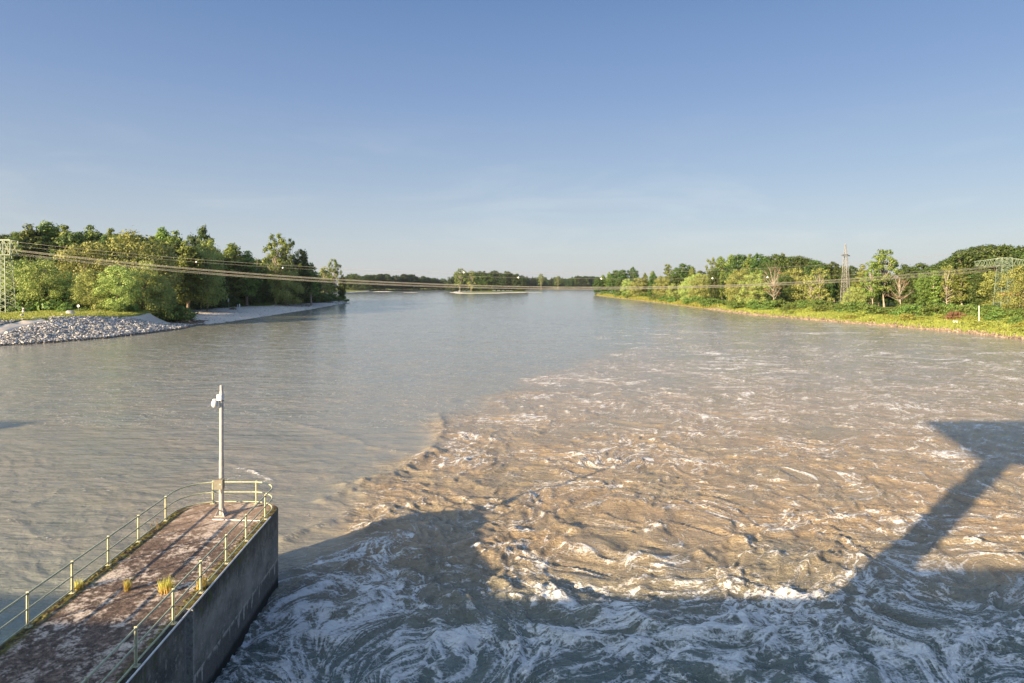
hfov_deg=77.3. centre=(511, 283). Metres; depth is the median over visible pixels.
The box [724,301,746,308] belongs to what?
bush
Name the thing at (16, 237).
poplar tree
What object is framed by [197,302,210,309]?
shrub
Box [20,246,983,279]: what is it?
power cable
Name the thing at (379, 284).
broadleaf tree
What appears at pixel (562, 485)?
river
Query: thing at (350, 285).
broadleaf tree
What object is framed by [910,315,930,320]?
bush
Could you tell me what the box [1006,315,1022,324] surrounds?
bush
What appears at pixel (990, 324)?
bush
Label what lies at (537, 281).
willow tree
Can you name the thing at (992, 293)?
broadleaf tree
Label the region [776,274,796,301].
broadleaf tree
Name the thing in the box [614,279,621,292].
broadleaf tree
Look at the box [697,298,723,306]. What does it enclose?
bush
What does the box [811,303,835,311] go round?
bush
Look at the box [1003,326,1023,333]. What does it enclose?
bush
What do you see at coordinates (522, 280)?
willow tree
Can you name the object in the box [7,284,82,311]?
shrub
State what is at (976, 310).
bush
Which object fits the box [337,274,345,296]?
broadleaf tree
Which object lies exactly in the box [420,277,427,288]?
broadleaf tree
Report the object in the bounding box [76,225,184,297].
willow tree
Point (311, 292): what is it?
slender tree
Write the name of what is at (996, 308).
bush
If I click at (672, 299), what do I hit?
bush
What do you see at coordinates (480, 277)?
broadleaf tree
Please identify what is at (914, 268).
broadleaf tree
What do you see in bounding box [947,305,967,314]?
bush
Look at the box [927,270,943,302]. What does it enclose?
slender tree
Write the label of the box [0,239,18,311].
lattice pylon
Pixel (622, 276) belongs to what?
broadleaf tree
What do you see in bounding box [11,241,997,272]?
power cable
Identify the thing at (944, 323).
grass
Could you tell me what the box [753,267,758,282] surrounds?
slender tree
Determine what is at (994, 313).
bush
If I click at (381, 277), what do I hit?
broadleaf tree
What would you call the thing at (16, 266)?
willow tree
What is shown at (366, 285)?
willow tree
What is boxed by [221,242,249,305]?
poplar tree
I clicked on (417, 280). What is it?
broadleaf tree
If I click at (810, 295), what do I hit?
yellowing tree
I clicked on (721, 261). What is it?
poplar tree
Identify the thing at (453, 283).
broadleaf tree
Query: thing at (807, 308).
bush
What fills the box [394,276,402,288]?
broadleaf tree
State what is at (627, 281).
willow tree
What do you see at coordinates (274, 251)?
tree
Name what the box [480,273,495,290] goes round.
willow tree
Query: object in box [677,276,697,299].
willow tree
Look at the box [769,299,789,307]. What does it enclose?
bush
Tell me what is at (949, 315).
bush
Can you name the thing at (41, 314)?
grass
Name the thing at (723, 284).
poplar tree
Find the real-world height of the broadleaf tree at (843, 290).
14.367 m
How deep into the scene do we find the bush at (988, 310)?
199.71 m
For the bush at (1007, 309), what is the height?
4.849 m
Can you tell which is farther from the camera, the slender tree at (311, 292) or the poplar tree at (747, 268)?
the poplar tree at (747, 268)
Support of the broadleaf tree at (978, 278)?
on the ground at (152, 318)
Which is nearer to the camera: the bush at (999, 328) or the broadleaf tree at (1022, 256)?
the bush at (999, 328)
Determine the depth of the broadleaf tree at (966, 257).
281.82 m
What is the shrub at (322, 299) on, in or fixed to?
on the ground at (152, 318)
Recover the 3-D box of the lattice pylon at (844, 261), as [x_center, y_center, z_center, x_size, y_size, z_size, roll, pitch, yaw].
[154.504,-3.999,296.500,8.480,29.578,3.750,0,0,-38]
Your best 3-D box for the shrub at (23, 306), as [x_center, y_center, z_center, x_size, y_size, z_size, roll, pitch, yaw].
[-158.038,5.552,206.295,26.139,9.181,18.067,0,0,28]
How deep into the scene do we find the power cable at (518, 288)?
207.07 m
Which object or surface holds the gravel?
on the ground at (152, 318)
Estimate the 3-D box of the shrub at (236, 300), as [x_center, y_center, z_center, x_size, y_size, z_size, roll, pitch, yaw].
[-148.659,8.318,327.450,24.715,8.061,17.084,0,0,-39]
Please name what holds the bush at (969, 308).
on the ground at (152, 318)
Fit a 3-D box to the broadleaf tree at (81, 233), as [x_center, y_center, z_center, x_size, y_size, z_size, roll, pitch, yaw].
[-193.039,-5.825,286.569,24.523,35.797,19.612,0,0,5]
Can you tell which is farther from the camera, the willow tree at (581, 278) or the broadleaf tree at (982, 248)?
the willow tree at (581, 278)
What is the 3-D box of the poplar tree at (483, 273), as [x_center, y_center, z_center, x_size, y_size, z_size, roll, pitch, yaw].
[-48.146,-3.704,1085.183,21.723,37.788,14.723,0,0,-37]
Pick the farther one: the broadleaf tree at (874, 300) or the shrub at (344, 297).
the shrub at (344, 297)
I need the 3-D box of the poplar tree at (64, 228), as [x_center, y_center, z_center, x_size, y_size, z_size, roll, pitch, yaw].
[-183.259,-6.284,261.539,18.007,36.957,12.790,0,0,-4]
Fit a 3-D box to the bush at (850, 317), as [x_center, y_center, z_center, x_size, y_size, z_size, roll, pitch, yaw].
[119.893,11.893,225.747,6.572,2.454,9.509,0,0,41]
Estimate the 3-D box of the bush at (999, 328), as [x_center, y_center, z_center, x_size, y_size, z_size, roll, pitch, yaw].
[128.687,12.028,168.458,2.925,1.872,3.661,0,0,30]
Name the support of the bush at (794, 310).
on the ground at (152, 318)
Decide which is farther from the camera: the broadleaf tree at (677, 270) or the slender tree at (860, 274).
the broadleaf tree at (677, 270)
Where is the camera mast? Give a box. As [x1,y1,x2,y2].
[211,385,228,516]
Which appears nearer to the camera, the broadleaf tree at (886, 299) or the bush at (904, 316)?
the bush at (904, 316)
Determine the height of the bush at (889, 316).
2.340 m
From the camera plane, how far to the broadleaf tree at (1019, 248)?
279.58 m
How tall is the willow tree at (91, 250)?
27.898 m
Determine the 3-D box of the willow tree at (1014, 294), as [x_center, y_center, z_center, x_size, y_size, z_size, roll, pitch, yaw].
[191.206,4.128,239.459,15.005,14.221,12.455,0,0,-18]
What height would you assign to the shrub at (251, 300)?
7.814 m
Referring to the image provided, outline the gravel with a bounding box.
[198,303,324,323]
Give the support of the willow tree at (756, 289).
on the ground at (152, 318)
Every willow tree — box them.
[0,258,52,305]
[12,257,73,310]
[43,240,114,290]
[48,270,91,307]
[68,268,118,309]
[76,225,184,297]
[90,265,143,309]
[122,260,171,313]
[141,275,176,318]
[192,238,230,310]
[217,252,240,296]
[217,262,232,296]
[250,259,272,292]
[257,259,295,303]
[269,261,307,305]
[301,275,318,300]
[346,275,360,289]
[351,276,367,289]
[361,275,373,289]
[368,275,380,289]
[378,274,394,290]
[400,275,415,290]
[428,278,437,289]
[443,276,459,291]
[460,274,479,290]
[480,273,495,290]
[511,276,528,290]
[528,278,535,287]
[533,277,543,287]
[561,278,568,286]
[575,276,585,286]
[577,277,590,286]
[620,279,632,294]
[629,277,648,296]
[651,276,672,297]
[665,284,678,297]
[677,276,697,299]
[677,281,688,295]
[681,273,701,295]
[686,274,709,297]
[698,274,709,298]
[722,268,755,300]
[733,272,769,303]
[780,268,813,301]
[839,287,866,304]
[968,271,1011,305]
[989,264,1023,309]
[1006,283,1022,305]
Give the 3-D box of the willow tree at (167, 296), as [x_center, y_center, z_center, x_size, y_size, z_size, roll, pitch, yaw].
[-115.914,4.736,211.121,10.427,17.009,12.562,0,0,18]
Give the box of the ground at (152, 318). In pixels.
[0,287,1020,342]
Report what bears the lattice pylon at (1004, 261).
on the ground at (152, 318)
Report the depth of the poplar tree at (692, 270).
518.16 m
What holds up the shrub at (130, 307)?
on the ground at (152, 318)
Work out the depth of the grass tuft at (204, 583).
20.99 m
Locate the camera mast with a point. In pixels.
(219, 483)
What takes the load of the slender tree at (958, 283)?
on the ground at (152, 318)
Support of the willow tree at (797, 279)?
on the ground at (152, 318)
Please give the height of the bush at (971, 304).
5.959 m
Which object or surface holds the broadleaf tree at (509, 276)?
on the island
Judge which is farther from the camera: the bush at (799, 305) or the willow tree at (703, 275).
the willow tree at (703, 275)
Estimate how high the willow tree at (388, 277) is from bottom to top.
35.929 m
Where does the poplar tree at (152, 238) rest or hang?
on the ground at (152, 318)
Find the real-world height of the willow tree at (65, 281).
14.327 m
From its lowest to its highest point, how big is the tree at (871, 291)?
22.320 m
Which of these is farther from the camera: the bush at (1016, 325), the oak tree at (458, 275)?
the oak tree at (458, 275)
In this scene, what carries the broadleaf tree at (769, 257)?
on the ground at (152, 318)
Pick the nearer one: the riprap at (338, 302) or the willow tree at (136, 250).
the willow tree at (136, 250)
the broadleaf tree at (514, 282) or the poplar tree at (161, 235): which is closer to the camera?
the poplar tree at (161, 235)
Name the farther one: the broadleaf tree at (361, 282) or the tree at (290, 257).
the broadleaf tree at (361, 282)
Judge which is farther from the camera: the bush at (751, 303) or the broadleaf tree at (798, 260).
the broadleaf tree at (798, 260)
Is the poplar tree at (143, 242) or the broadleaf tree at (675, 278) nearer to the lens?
the poplar tree at (143, 242)
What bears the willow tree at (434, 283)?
on the ground at (152, 318)
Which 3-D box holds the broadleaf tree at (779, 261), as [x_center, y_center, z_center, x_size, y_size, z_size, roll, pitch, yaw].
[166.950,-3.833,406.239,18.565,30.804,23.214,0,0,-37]
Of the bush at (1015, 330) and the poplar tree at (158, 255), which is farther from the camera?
the poplar tree at (158, 255)
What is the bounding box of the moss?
[0,511,268,676]
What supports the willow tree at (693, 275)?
on the ground at (152, 318)
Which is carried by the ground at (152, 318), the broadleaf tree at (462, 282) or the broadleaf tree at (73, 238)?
the broadleaf tree at (73, 238)
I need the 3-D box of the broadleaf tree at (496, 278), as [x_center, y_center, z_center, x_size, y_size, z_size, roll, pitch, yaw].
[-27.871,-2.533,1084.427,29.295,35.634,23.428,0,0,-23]
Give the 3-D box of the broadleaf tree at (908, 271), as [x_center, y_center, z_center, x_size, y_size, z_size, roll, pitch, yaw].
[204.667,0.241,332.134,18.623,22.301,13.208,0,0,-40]
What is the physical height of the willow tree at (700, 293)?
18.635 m
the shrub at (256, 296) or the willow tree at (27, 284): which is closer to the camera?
the willow tree at (27, 284)
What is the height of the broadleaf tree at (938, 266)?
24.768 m
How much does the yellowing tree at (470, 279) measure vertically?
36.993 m
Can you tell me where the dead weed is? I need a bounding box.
[150,517,160,529]
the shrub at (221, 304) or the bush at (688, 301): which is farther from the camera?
the bush at (688, 301)
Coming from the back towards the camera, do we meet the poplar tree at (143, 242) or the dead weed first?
the poplar tree at (143, 242)
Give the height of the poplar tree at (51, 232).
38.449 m
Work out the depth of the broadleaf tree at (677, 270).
535.07 m
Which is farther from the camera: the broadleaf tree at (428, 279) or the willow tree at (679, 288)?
the broadleaf tree at (428, 279)
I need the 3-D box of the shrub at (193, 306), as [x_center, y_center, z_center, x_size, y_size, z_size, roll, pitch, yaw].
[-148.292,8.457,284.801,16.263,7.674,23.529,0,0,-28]
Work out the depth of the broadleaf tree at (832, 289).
342.13 m
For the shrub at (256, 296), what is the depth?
371.05 m
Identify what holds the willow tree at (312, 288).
on the ground at (152, 318)
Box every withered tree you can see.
[761,265,783,299]
[886,276,912,303]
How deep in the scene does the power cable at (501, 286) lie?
206.68 m
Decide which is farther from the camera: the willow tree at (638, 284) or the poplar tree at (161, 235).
the willow tree at (638, 284)
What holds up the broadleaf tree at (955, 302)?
on the ground at (152, 318)
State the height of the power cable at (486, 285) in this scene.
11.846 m
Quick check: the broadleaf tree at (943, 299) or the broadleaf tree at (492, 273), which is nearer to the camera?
the broadleaf tree at (943, 299)
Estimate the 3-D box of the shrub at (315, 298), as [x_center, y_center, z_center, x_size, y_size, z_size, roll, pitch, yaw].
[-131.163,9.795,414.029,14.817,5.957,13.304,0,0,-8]
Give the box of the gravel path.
[0,318,46,333]
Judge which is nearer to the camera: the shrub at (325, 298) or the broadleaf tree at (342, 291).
the shrub at (325, 298)
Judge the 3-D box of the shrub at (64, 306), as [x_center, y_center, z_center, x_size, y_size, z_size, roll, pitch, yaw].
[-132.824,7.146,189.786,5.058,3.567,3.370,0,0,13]
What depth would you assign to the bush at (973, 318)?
195.02 m
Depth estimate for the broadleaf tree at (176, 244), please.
262.44 m
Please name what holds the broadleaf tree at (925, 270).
on the ground at (152, 318)
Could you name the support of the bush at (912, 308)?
on the ground at (152, 318)
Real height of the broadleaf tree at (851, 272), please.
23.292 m
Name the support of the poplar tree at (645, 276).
on the ground at (152, 318)
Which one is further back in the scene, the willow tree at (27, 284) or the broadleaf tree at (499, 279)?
the broadleaf tree at (499, 279)
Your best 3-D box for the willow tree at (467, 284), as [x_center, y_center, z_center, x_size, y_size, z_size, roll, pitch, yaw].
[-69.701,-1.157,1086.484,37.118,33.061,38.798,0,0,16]
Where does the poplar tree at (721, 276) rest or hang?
on the ground at (152, 318)
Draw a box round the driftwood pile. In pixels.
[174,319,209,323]
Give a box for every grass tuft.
[74,578,84,590]
[122,577,132,591]
[155,574,176,594]
[195,575,208,589]
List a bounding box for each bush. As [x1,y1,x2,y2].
[667,296,679,302]
[682,297,697,303]
[692,296,704,301]
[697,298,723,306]
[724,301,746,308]
[745,299,758,307]
[751,305,763,309]
[758,300,780,309]
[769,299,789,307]
[779,305,800,311]
[787,309,801,312]
[790,299,808,306]
[796,301,808,307]
[802,307,814,311]
[803,298,827,305]
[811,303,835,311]
[830,302,846,309]
[835,300,875,312]
[841,315,862,319]
[851,310,875,316]
[857,303,882,314]
[880,309,894,314]
[881,314,894,318]
[890,302,908,309]
[894,303,930,315]
[899,313,915,320]
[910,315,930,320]
[914,304,950,316]
[925,301,953,315]
[931,314,943,319]
[940,305,982,317]
[941,304,963,314]
[943,310,967,320]
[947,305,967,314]
[961,303,984,312]
[965,316,982,320]
[967,320,985,327]
[969,305,987,316]
[976,306,995,316]
[977,321,1001,328]
[978,304,1003,314]
[981,310,1005,320]
[987,308,1023,319]
[994,326,1005,330]
[996,309,1023,319]
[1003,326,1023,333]
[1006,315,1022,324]
[1007,324,1023,329]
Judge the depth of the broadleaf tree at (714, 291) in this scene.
371.12 m
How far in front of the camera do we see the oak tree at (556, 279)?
1697.66 m
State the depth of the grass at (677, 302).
455.22 m
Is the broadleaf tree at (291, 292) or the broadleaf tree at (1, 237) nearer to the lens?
the broadleaf tree at (1, 237)
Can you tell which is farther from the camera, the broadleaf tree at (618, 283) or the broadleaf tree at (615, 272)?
the broadleaf tree at (615, 272)
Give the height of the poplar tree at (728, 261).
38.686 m
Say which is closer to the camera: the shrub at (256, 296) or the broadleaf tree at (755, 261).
the shrub at (256, 296)
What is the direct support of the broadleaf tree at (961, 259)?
on the ground at (152, 318)
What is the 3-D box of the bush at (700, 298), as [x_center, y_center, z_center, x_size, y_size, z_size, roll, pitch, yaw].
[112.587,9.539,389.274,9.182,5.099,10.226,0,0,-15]
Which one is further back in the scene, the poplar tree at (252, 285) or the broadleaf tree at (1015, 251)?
the poplar tree at (252, 285)
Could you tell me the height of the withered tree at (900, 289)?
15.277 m
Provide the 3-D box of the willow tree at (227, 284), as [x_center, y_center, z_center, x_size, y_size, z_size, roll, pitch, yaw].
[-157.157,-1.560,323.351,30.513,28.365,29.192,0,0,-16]
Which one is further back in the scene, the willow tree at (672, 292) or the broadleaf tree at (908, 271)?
the willow tree at (672, 292)
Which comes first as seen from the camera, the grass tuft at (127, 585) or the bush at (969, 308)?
the grass tuft at (127, 585)
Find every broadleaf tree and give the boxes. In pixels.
[0,234,9,282]
[17,229,63,272]
[40,233,100,286]
[71,231,83,236]
[87,233,137,291]
[134,234,150,243]
[154,241,203,306]
[187,223,217,298]
[275,270,295,304]
[292,249,311,304]
[309,265,321,291]
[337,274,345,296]
[344,275,351,288]
[347,275,356,287]
[357,276,367,289]
[374,276,381,290]
[375,274,385,288]
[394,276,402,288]
[400,274,410,288]
[408,274,415,289]
[411,274,418,289]
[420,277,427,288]
[426,277,431,287]
[437,280,442,288]
[451,274,460,291]
[456,273,465,291]
[466,272,480,289]
[474,271,485,290]
[484,271,497,289]
[489,272,502,289]
[497,274,506,290]
[501,274,510,289]
[504,273,514,290]
[508,274,519,290]
[592,277,603,292]
[607,275,617,290]
[609,270,618,280]
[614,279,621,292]
[615,269,628,285]
[627,266,638,281]
[647,274,657,294]
[669,263,691,284]
[670,275,682,295]
[700,271,714,297]
[707,271,720,299]
[711,268,723,283]
[723,254,746,276]
[748,253,770,274]
[758,254,787,274]
[759,266,777,298]
[760,256,774,263]
[766,273,782,300]
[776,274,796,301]
[783,255,813,277]
[803,260,827,276]
[813,272,831,299]
[824,277,835,300]
[826,262,847,301]
[833,277,841,300]
[836,265,862,290]
[836,279,851,299]
[860,281,871,303]
[869,280,880,305]
[876,282,892,303]
[891,274,916,303]
[893,263,916,297]
[908,266,921,302]
[913,273,931,305]
[915,262,928,270]
[915,267,936,279]
[929,257,952,281]
[938,275,952,303]
[939,249,987,277]
[948,273,970,305]
[949,247,989,294]
[963,274,974,304]
[966,244,1019,306]
[967,274,991,305]
[971,244,1023,298]
[986,272,1011,305]
[999,243,1023,261]
[1010,245,1023,259]
[1016,252,1023,276]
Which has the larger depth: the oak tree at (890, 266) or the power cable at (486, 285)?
the oak tree at (890, 266)
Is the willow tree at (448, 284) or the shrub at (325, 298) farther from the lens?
the willow tree at (448, 284)
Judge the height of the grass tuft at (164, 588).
0.520 m
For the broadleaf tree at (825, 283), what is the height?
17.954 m
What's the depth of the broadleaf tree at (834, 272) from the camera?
397.43 m
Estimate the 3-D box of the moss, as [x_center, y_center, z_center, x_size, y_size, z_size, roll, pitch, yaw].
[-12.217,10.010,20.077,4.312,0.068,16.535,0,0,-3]
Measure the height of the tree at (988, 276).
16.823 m
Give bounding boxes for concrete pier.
[0,502,277,682]
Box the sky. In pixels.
[0,0,1023,284]
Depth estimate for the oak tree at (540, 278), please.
1697.83 m
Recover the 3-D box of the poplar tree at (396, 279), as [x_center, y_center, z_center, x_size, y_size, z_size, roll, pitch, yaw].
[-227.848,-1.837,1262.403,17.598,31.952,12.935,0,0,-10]
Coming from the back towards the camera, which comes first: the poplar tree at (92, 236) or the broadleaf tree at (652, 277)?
the broadleaf tree at (652, 277)
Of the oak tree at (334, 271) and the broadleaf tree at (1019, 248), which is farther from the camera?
the oak tree at (334, 271)
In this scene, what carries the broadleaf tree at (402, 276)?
on the ground at (152, 318)
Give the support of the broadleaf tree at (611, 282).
on the ground at (152, 318)
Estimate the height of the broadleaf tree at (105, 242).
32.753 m
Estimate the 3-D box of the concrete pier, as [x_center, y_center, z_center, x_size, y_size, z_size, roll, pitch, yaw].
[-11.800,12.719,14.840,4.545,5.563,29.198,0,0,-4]
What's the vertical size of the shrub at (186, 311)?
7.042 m
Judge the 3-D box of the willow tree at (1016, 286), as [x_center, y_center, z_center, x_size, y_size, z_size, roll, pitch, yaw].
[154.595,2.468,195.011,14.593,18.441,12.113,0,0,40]
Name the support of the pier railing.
on the concrete pier
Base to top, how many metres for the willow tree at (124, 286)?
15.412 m
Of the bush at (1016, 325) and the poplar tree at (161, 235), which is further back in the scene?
the poplar tree at (161, 235)
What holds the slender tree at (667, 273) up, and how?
on the ground at (152, 318)
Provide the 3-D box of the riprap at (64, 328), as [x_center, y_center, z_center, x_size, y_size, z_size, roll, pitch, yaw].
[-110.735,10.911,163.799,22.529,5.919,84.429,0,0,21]
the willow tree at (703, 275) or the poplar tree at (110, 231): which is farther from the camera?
the willow tree at (703, 275)
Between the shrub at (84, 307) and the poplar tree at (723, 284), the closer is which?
the shrub at (84, 307)
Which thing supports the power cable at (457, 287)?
attached to the lattice pylon at (1004, 261)
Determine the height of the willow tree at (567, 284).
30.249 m
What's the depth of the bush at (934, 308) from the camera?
211.07 m
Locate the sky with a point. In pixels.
(566, 139)
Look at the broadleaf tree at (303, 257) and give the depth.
369.88 m
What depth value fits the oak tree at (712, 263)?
464.21 m
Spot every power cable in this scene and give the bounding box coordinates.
[6,248,999,286]
[8,249,995,286]
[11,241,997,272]
[11,250,992,287]
[17,253,991,288]
[19,255,986,288]
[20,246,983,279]
[26,255,989,288]
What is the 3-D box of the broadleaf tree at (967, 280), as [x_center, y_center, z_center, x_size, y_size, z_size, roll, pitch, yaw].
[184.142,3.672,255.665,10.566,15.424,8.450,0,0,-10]
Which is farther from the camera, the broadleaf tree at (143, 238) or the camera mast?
the broadleaf tree at (143, 238)
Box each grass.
[0,309,149,320]
[194,301,316,309]
[596,293,722,308]
[713,305,1023,337]
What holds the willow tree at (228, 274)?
on the ground at (152, 318)
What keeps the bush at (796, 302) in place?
on the ground at (152, 318)
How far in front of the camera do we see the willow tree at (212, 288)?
280.16 m
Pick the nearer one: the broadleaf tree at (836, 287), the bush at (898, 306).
the bush at (898, 306)
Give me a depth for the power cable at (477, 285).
202.07 m
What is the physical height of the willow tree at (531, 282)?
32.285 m
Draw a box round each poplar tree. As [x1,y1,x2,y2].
[0,231,29,288]
[12,223,47,277]
[30,220,59,263]
[50,224,78,263]
[82,225,101,247]
[102,228,117,237]
[134,240,148,270]
[140,235,161,266]
[148,240,168,297]
[153,227,170,243]
[164,229,186,258]
[167,240,212,310]
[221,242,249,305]
[235,251,263,305]
[394,275,400,289]
[479,271,485,288]
[642,273,647,282]
[687,266,696,276]
[715,256,726,274]
[718,272,724,299]
[721,275,727,299]
[723,254,735,276]
[741,254,753,272]
[796,273,807,299]
[805,273,818,298]
[823,271,833,296]
[849,278,858,295]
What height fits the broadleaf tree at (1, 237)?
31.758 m
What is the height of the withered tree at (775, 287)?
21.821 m
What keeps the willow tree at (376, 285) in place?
on the ground at (152, 318)
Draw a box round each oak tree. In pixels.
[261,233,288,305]
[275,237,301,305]
[327,259,341,291]
[454,268,466,291]
[538,274,544,284]
[554,276,560,285]
[705,257,718,271]
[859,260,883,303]
[868,249,903,306]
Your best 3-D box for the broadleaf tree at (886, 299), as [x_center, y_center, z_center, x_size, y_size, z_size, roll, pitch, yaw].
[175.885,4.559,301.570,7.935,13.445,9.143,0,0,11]
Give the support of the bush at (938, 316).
on the ground at (152, 318)
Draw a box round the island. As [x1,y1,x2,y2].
[450,291,525,293]
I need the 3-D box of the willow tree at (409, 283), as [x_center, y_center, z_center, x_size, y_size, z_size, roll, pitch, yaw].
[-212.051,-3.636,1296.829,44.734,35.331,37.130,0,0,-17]
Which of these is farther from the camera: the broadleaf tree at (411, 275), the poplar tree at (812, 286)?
the broadleaf tree at (411, 275)
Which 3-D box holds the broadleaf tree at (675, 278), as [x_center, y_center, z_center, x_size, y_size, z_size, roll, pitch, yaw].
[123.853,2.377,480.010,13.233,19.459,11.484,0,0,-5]
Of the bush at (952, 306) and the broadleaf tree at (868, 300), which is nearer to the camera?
the bush at (952, 306)
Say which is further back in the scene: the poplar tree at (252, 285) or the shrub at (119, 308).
the poplar tree at (252, 285)
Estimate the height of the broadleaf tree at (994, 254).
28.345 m
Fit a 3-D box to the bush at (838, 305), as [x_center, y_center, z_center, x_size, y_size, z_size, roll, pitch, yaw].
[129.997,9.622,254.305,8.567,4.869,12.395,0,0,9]
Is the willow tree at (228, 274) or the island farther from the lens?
the island
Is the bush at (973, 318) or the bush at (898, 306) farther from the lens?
the bush at (898, 306)
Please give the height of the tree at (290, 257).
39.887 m
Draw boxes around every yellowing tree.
[317,265,335,294]
[465,270,474,288]
[799,274,820,300]
[803,268,833,301]
[937,265,960,304]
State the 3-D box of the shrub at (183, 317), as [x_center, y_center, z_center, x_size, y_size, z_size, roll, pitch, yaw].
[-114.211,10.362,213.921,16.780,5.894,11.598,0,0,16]
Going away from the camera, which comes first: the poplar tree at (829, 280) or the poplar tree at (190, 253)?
the poplar tree at (190, 253)
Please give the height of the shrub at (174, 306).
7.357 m
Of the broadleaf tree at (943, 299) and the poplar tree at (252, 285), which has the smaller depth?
the broadleaf tree at (943, 299)
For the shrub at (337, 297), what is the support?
on the ground at (152, 318)
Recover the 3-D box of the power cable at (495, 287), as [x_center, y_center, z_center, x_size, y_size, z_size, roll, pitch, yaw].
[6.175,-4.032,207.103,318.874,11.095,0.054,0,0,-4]
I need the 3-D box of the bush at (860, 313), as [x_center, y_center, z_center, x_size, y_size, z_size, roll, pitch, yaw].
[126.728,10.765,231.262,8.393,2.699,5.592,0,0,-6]
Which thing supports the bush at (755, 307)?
on the ground at (152, 318)
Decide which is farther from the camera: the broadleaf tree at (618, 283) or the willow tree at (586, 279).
the willow tree at (586, 279)
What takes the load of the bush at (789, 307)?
on the ground at (152, 318)
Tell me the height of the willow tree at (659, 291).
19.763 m
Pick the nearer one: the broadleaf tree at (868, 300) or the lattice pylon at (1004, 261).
the lattice pylon at (1004, 261)
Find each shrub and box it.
[1,296,58,311]
[2,290,41,310]
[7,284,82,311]
[55,302,73,311]
[80,299,111,310]
[111,301,127,311]
[127,304,141,311]
[140,303,183,319]
[159,305,198,321]
[160,308,191,321]
[178,301,197,308]
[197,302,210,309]
[211,295,229,307]
[223,294,246,305]
[235,295,258,304]
[253,295,265,303]
[304,296,319,302]
[317,292,335,302]
[318,293,329,302]
[330,294,342,300]
[338,294,349,301]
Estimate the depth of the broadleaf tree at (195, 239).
298.13 m
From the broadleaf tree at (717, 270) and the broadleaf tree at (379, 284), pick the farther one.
the broadleaf tree at (379, 284)
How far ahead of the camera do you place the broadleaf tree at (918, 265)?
358.23 m
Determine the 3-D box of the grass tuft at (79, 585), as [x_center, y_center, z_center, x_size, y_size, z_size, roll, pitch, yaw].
[-14.200,9.811,20.982,0.360,0.378,0.415,0,0,0]
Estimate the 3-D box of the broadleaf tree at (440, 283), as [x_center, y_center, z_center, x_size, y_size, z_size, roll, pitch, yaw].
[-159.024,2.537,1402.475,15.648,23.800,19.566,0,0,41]
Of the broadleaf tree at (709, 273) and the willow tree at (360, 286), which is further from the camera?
the willow tree at (360, 286)
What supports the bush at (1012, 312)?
on the ground at (152, 318)
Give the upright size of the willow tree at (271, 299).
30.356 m
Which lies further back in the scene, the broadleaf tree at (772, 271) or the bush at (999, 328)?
the broadleaf tree at (772, 271)
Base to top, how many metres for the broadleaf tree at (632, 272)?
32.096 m
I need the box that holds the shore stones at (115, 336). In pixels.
[0,323,204,345]
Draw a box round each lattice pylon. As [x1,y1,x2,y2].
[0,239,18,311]
[840,243,850,302]
[974,257,1023,306]
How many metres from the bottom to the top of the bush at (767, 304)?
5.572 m
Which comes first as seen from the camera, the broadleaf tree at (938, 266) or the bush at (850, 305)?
the bush at (850, 305)
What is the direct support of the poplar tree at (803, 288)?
on the ground at (152, 318)
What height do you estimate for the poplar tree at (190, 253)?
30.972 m
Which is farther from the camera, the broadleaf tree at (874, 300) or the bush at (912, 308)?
the broadleaf tree at (874, 300)
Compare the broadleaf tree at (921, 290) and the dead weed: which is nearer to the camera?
the dead weed
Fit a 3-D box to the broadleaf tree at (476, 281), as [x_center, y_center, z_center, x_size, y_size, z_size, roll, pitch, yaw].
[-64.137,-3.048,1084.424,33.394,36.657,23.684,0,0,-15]
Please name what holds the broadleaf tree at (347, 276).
on the ground at (152, 318)
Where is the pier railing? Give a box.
[0,481,272,682]
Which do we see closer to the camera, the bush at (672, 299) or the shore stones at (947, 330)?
the shore stones at (947, 330)
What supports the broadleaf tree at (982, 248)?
on the ground at (152, 318)
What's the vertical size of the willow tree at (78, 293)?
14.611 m
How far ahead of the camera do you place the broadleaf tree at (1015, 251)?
280.49 m
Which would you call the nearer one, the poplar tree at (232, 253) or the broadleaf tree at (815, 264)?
the poplar tree at (232, 253)
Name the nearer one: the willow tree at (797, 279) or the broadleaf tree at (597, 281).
the willow tree at (797, 279)
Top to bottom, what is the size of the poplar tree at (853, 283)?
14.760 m
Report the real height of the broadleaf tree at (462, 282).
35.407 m
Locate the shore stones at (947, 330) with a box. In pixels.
[704,306,1023,339]
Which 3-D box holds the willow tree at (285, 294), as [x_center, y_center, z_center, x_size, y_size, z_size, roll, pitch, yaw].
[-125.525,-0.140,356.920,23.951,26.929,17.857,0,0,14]
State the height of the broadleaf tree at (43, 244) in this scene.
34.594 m
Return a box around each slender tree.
[302,262,319,304]
[663,264,672,280]
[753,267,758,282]
[855,264,868,301]
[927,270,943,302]
[950,266,971,304]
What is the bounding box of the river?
[0,289,1023,682]
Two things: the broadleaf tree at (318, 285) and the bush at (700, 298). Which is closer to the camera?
the bush at (700, 298)
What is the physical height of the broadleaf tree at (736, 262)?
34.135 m
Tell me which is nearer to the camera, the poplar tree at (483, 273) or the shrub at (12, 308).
the shrub at (12, 308)
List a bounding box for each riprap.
[0,315,191,344]
[326,301,346,303]
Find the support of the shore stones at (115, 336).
on the ground at (152, 318)
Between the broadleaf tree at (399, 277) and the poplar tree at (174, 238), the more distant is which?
the broadleaf tree at (399, 277)
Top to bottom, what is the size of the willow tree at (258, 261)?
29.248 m

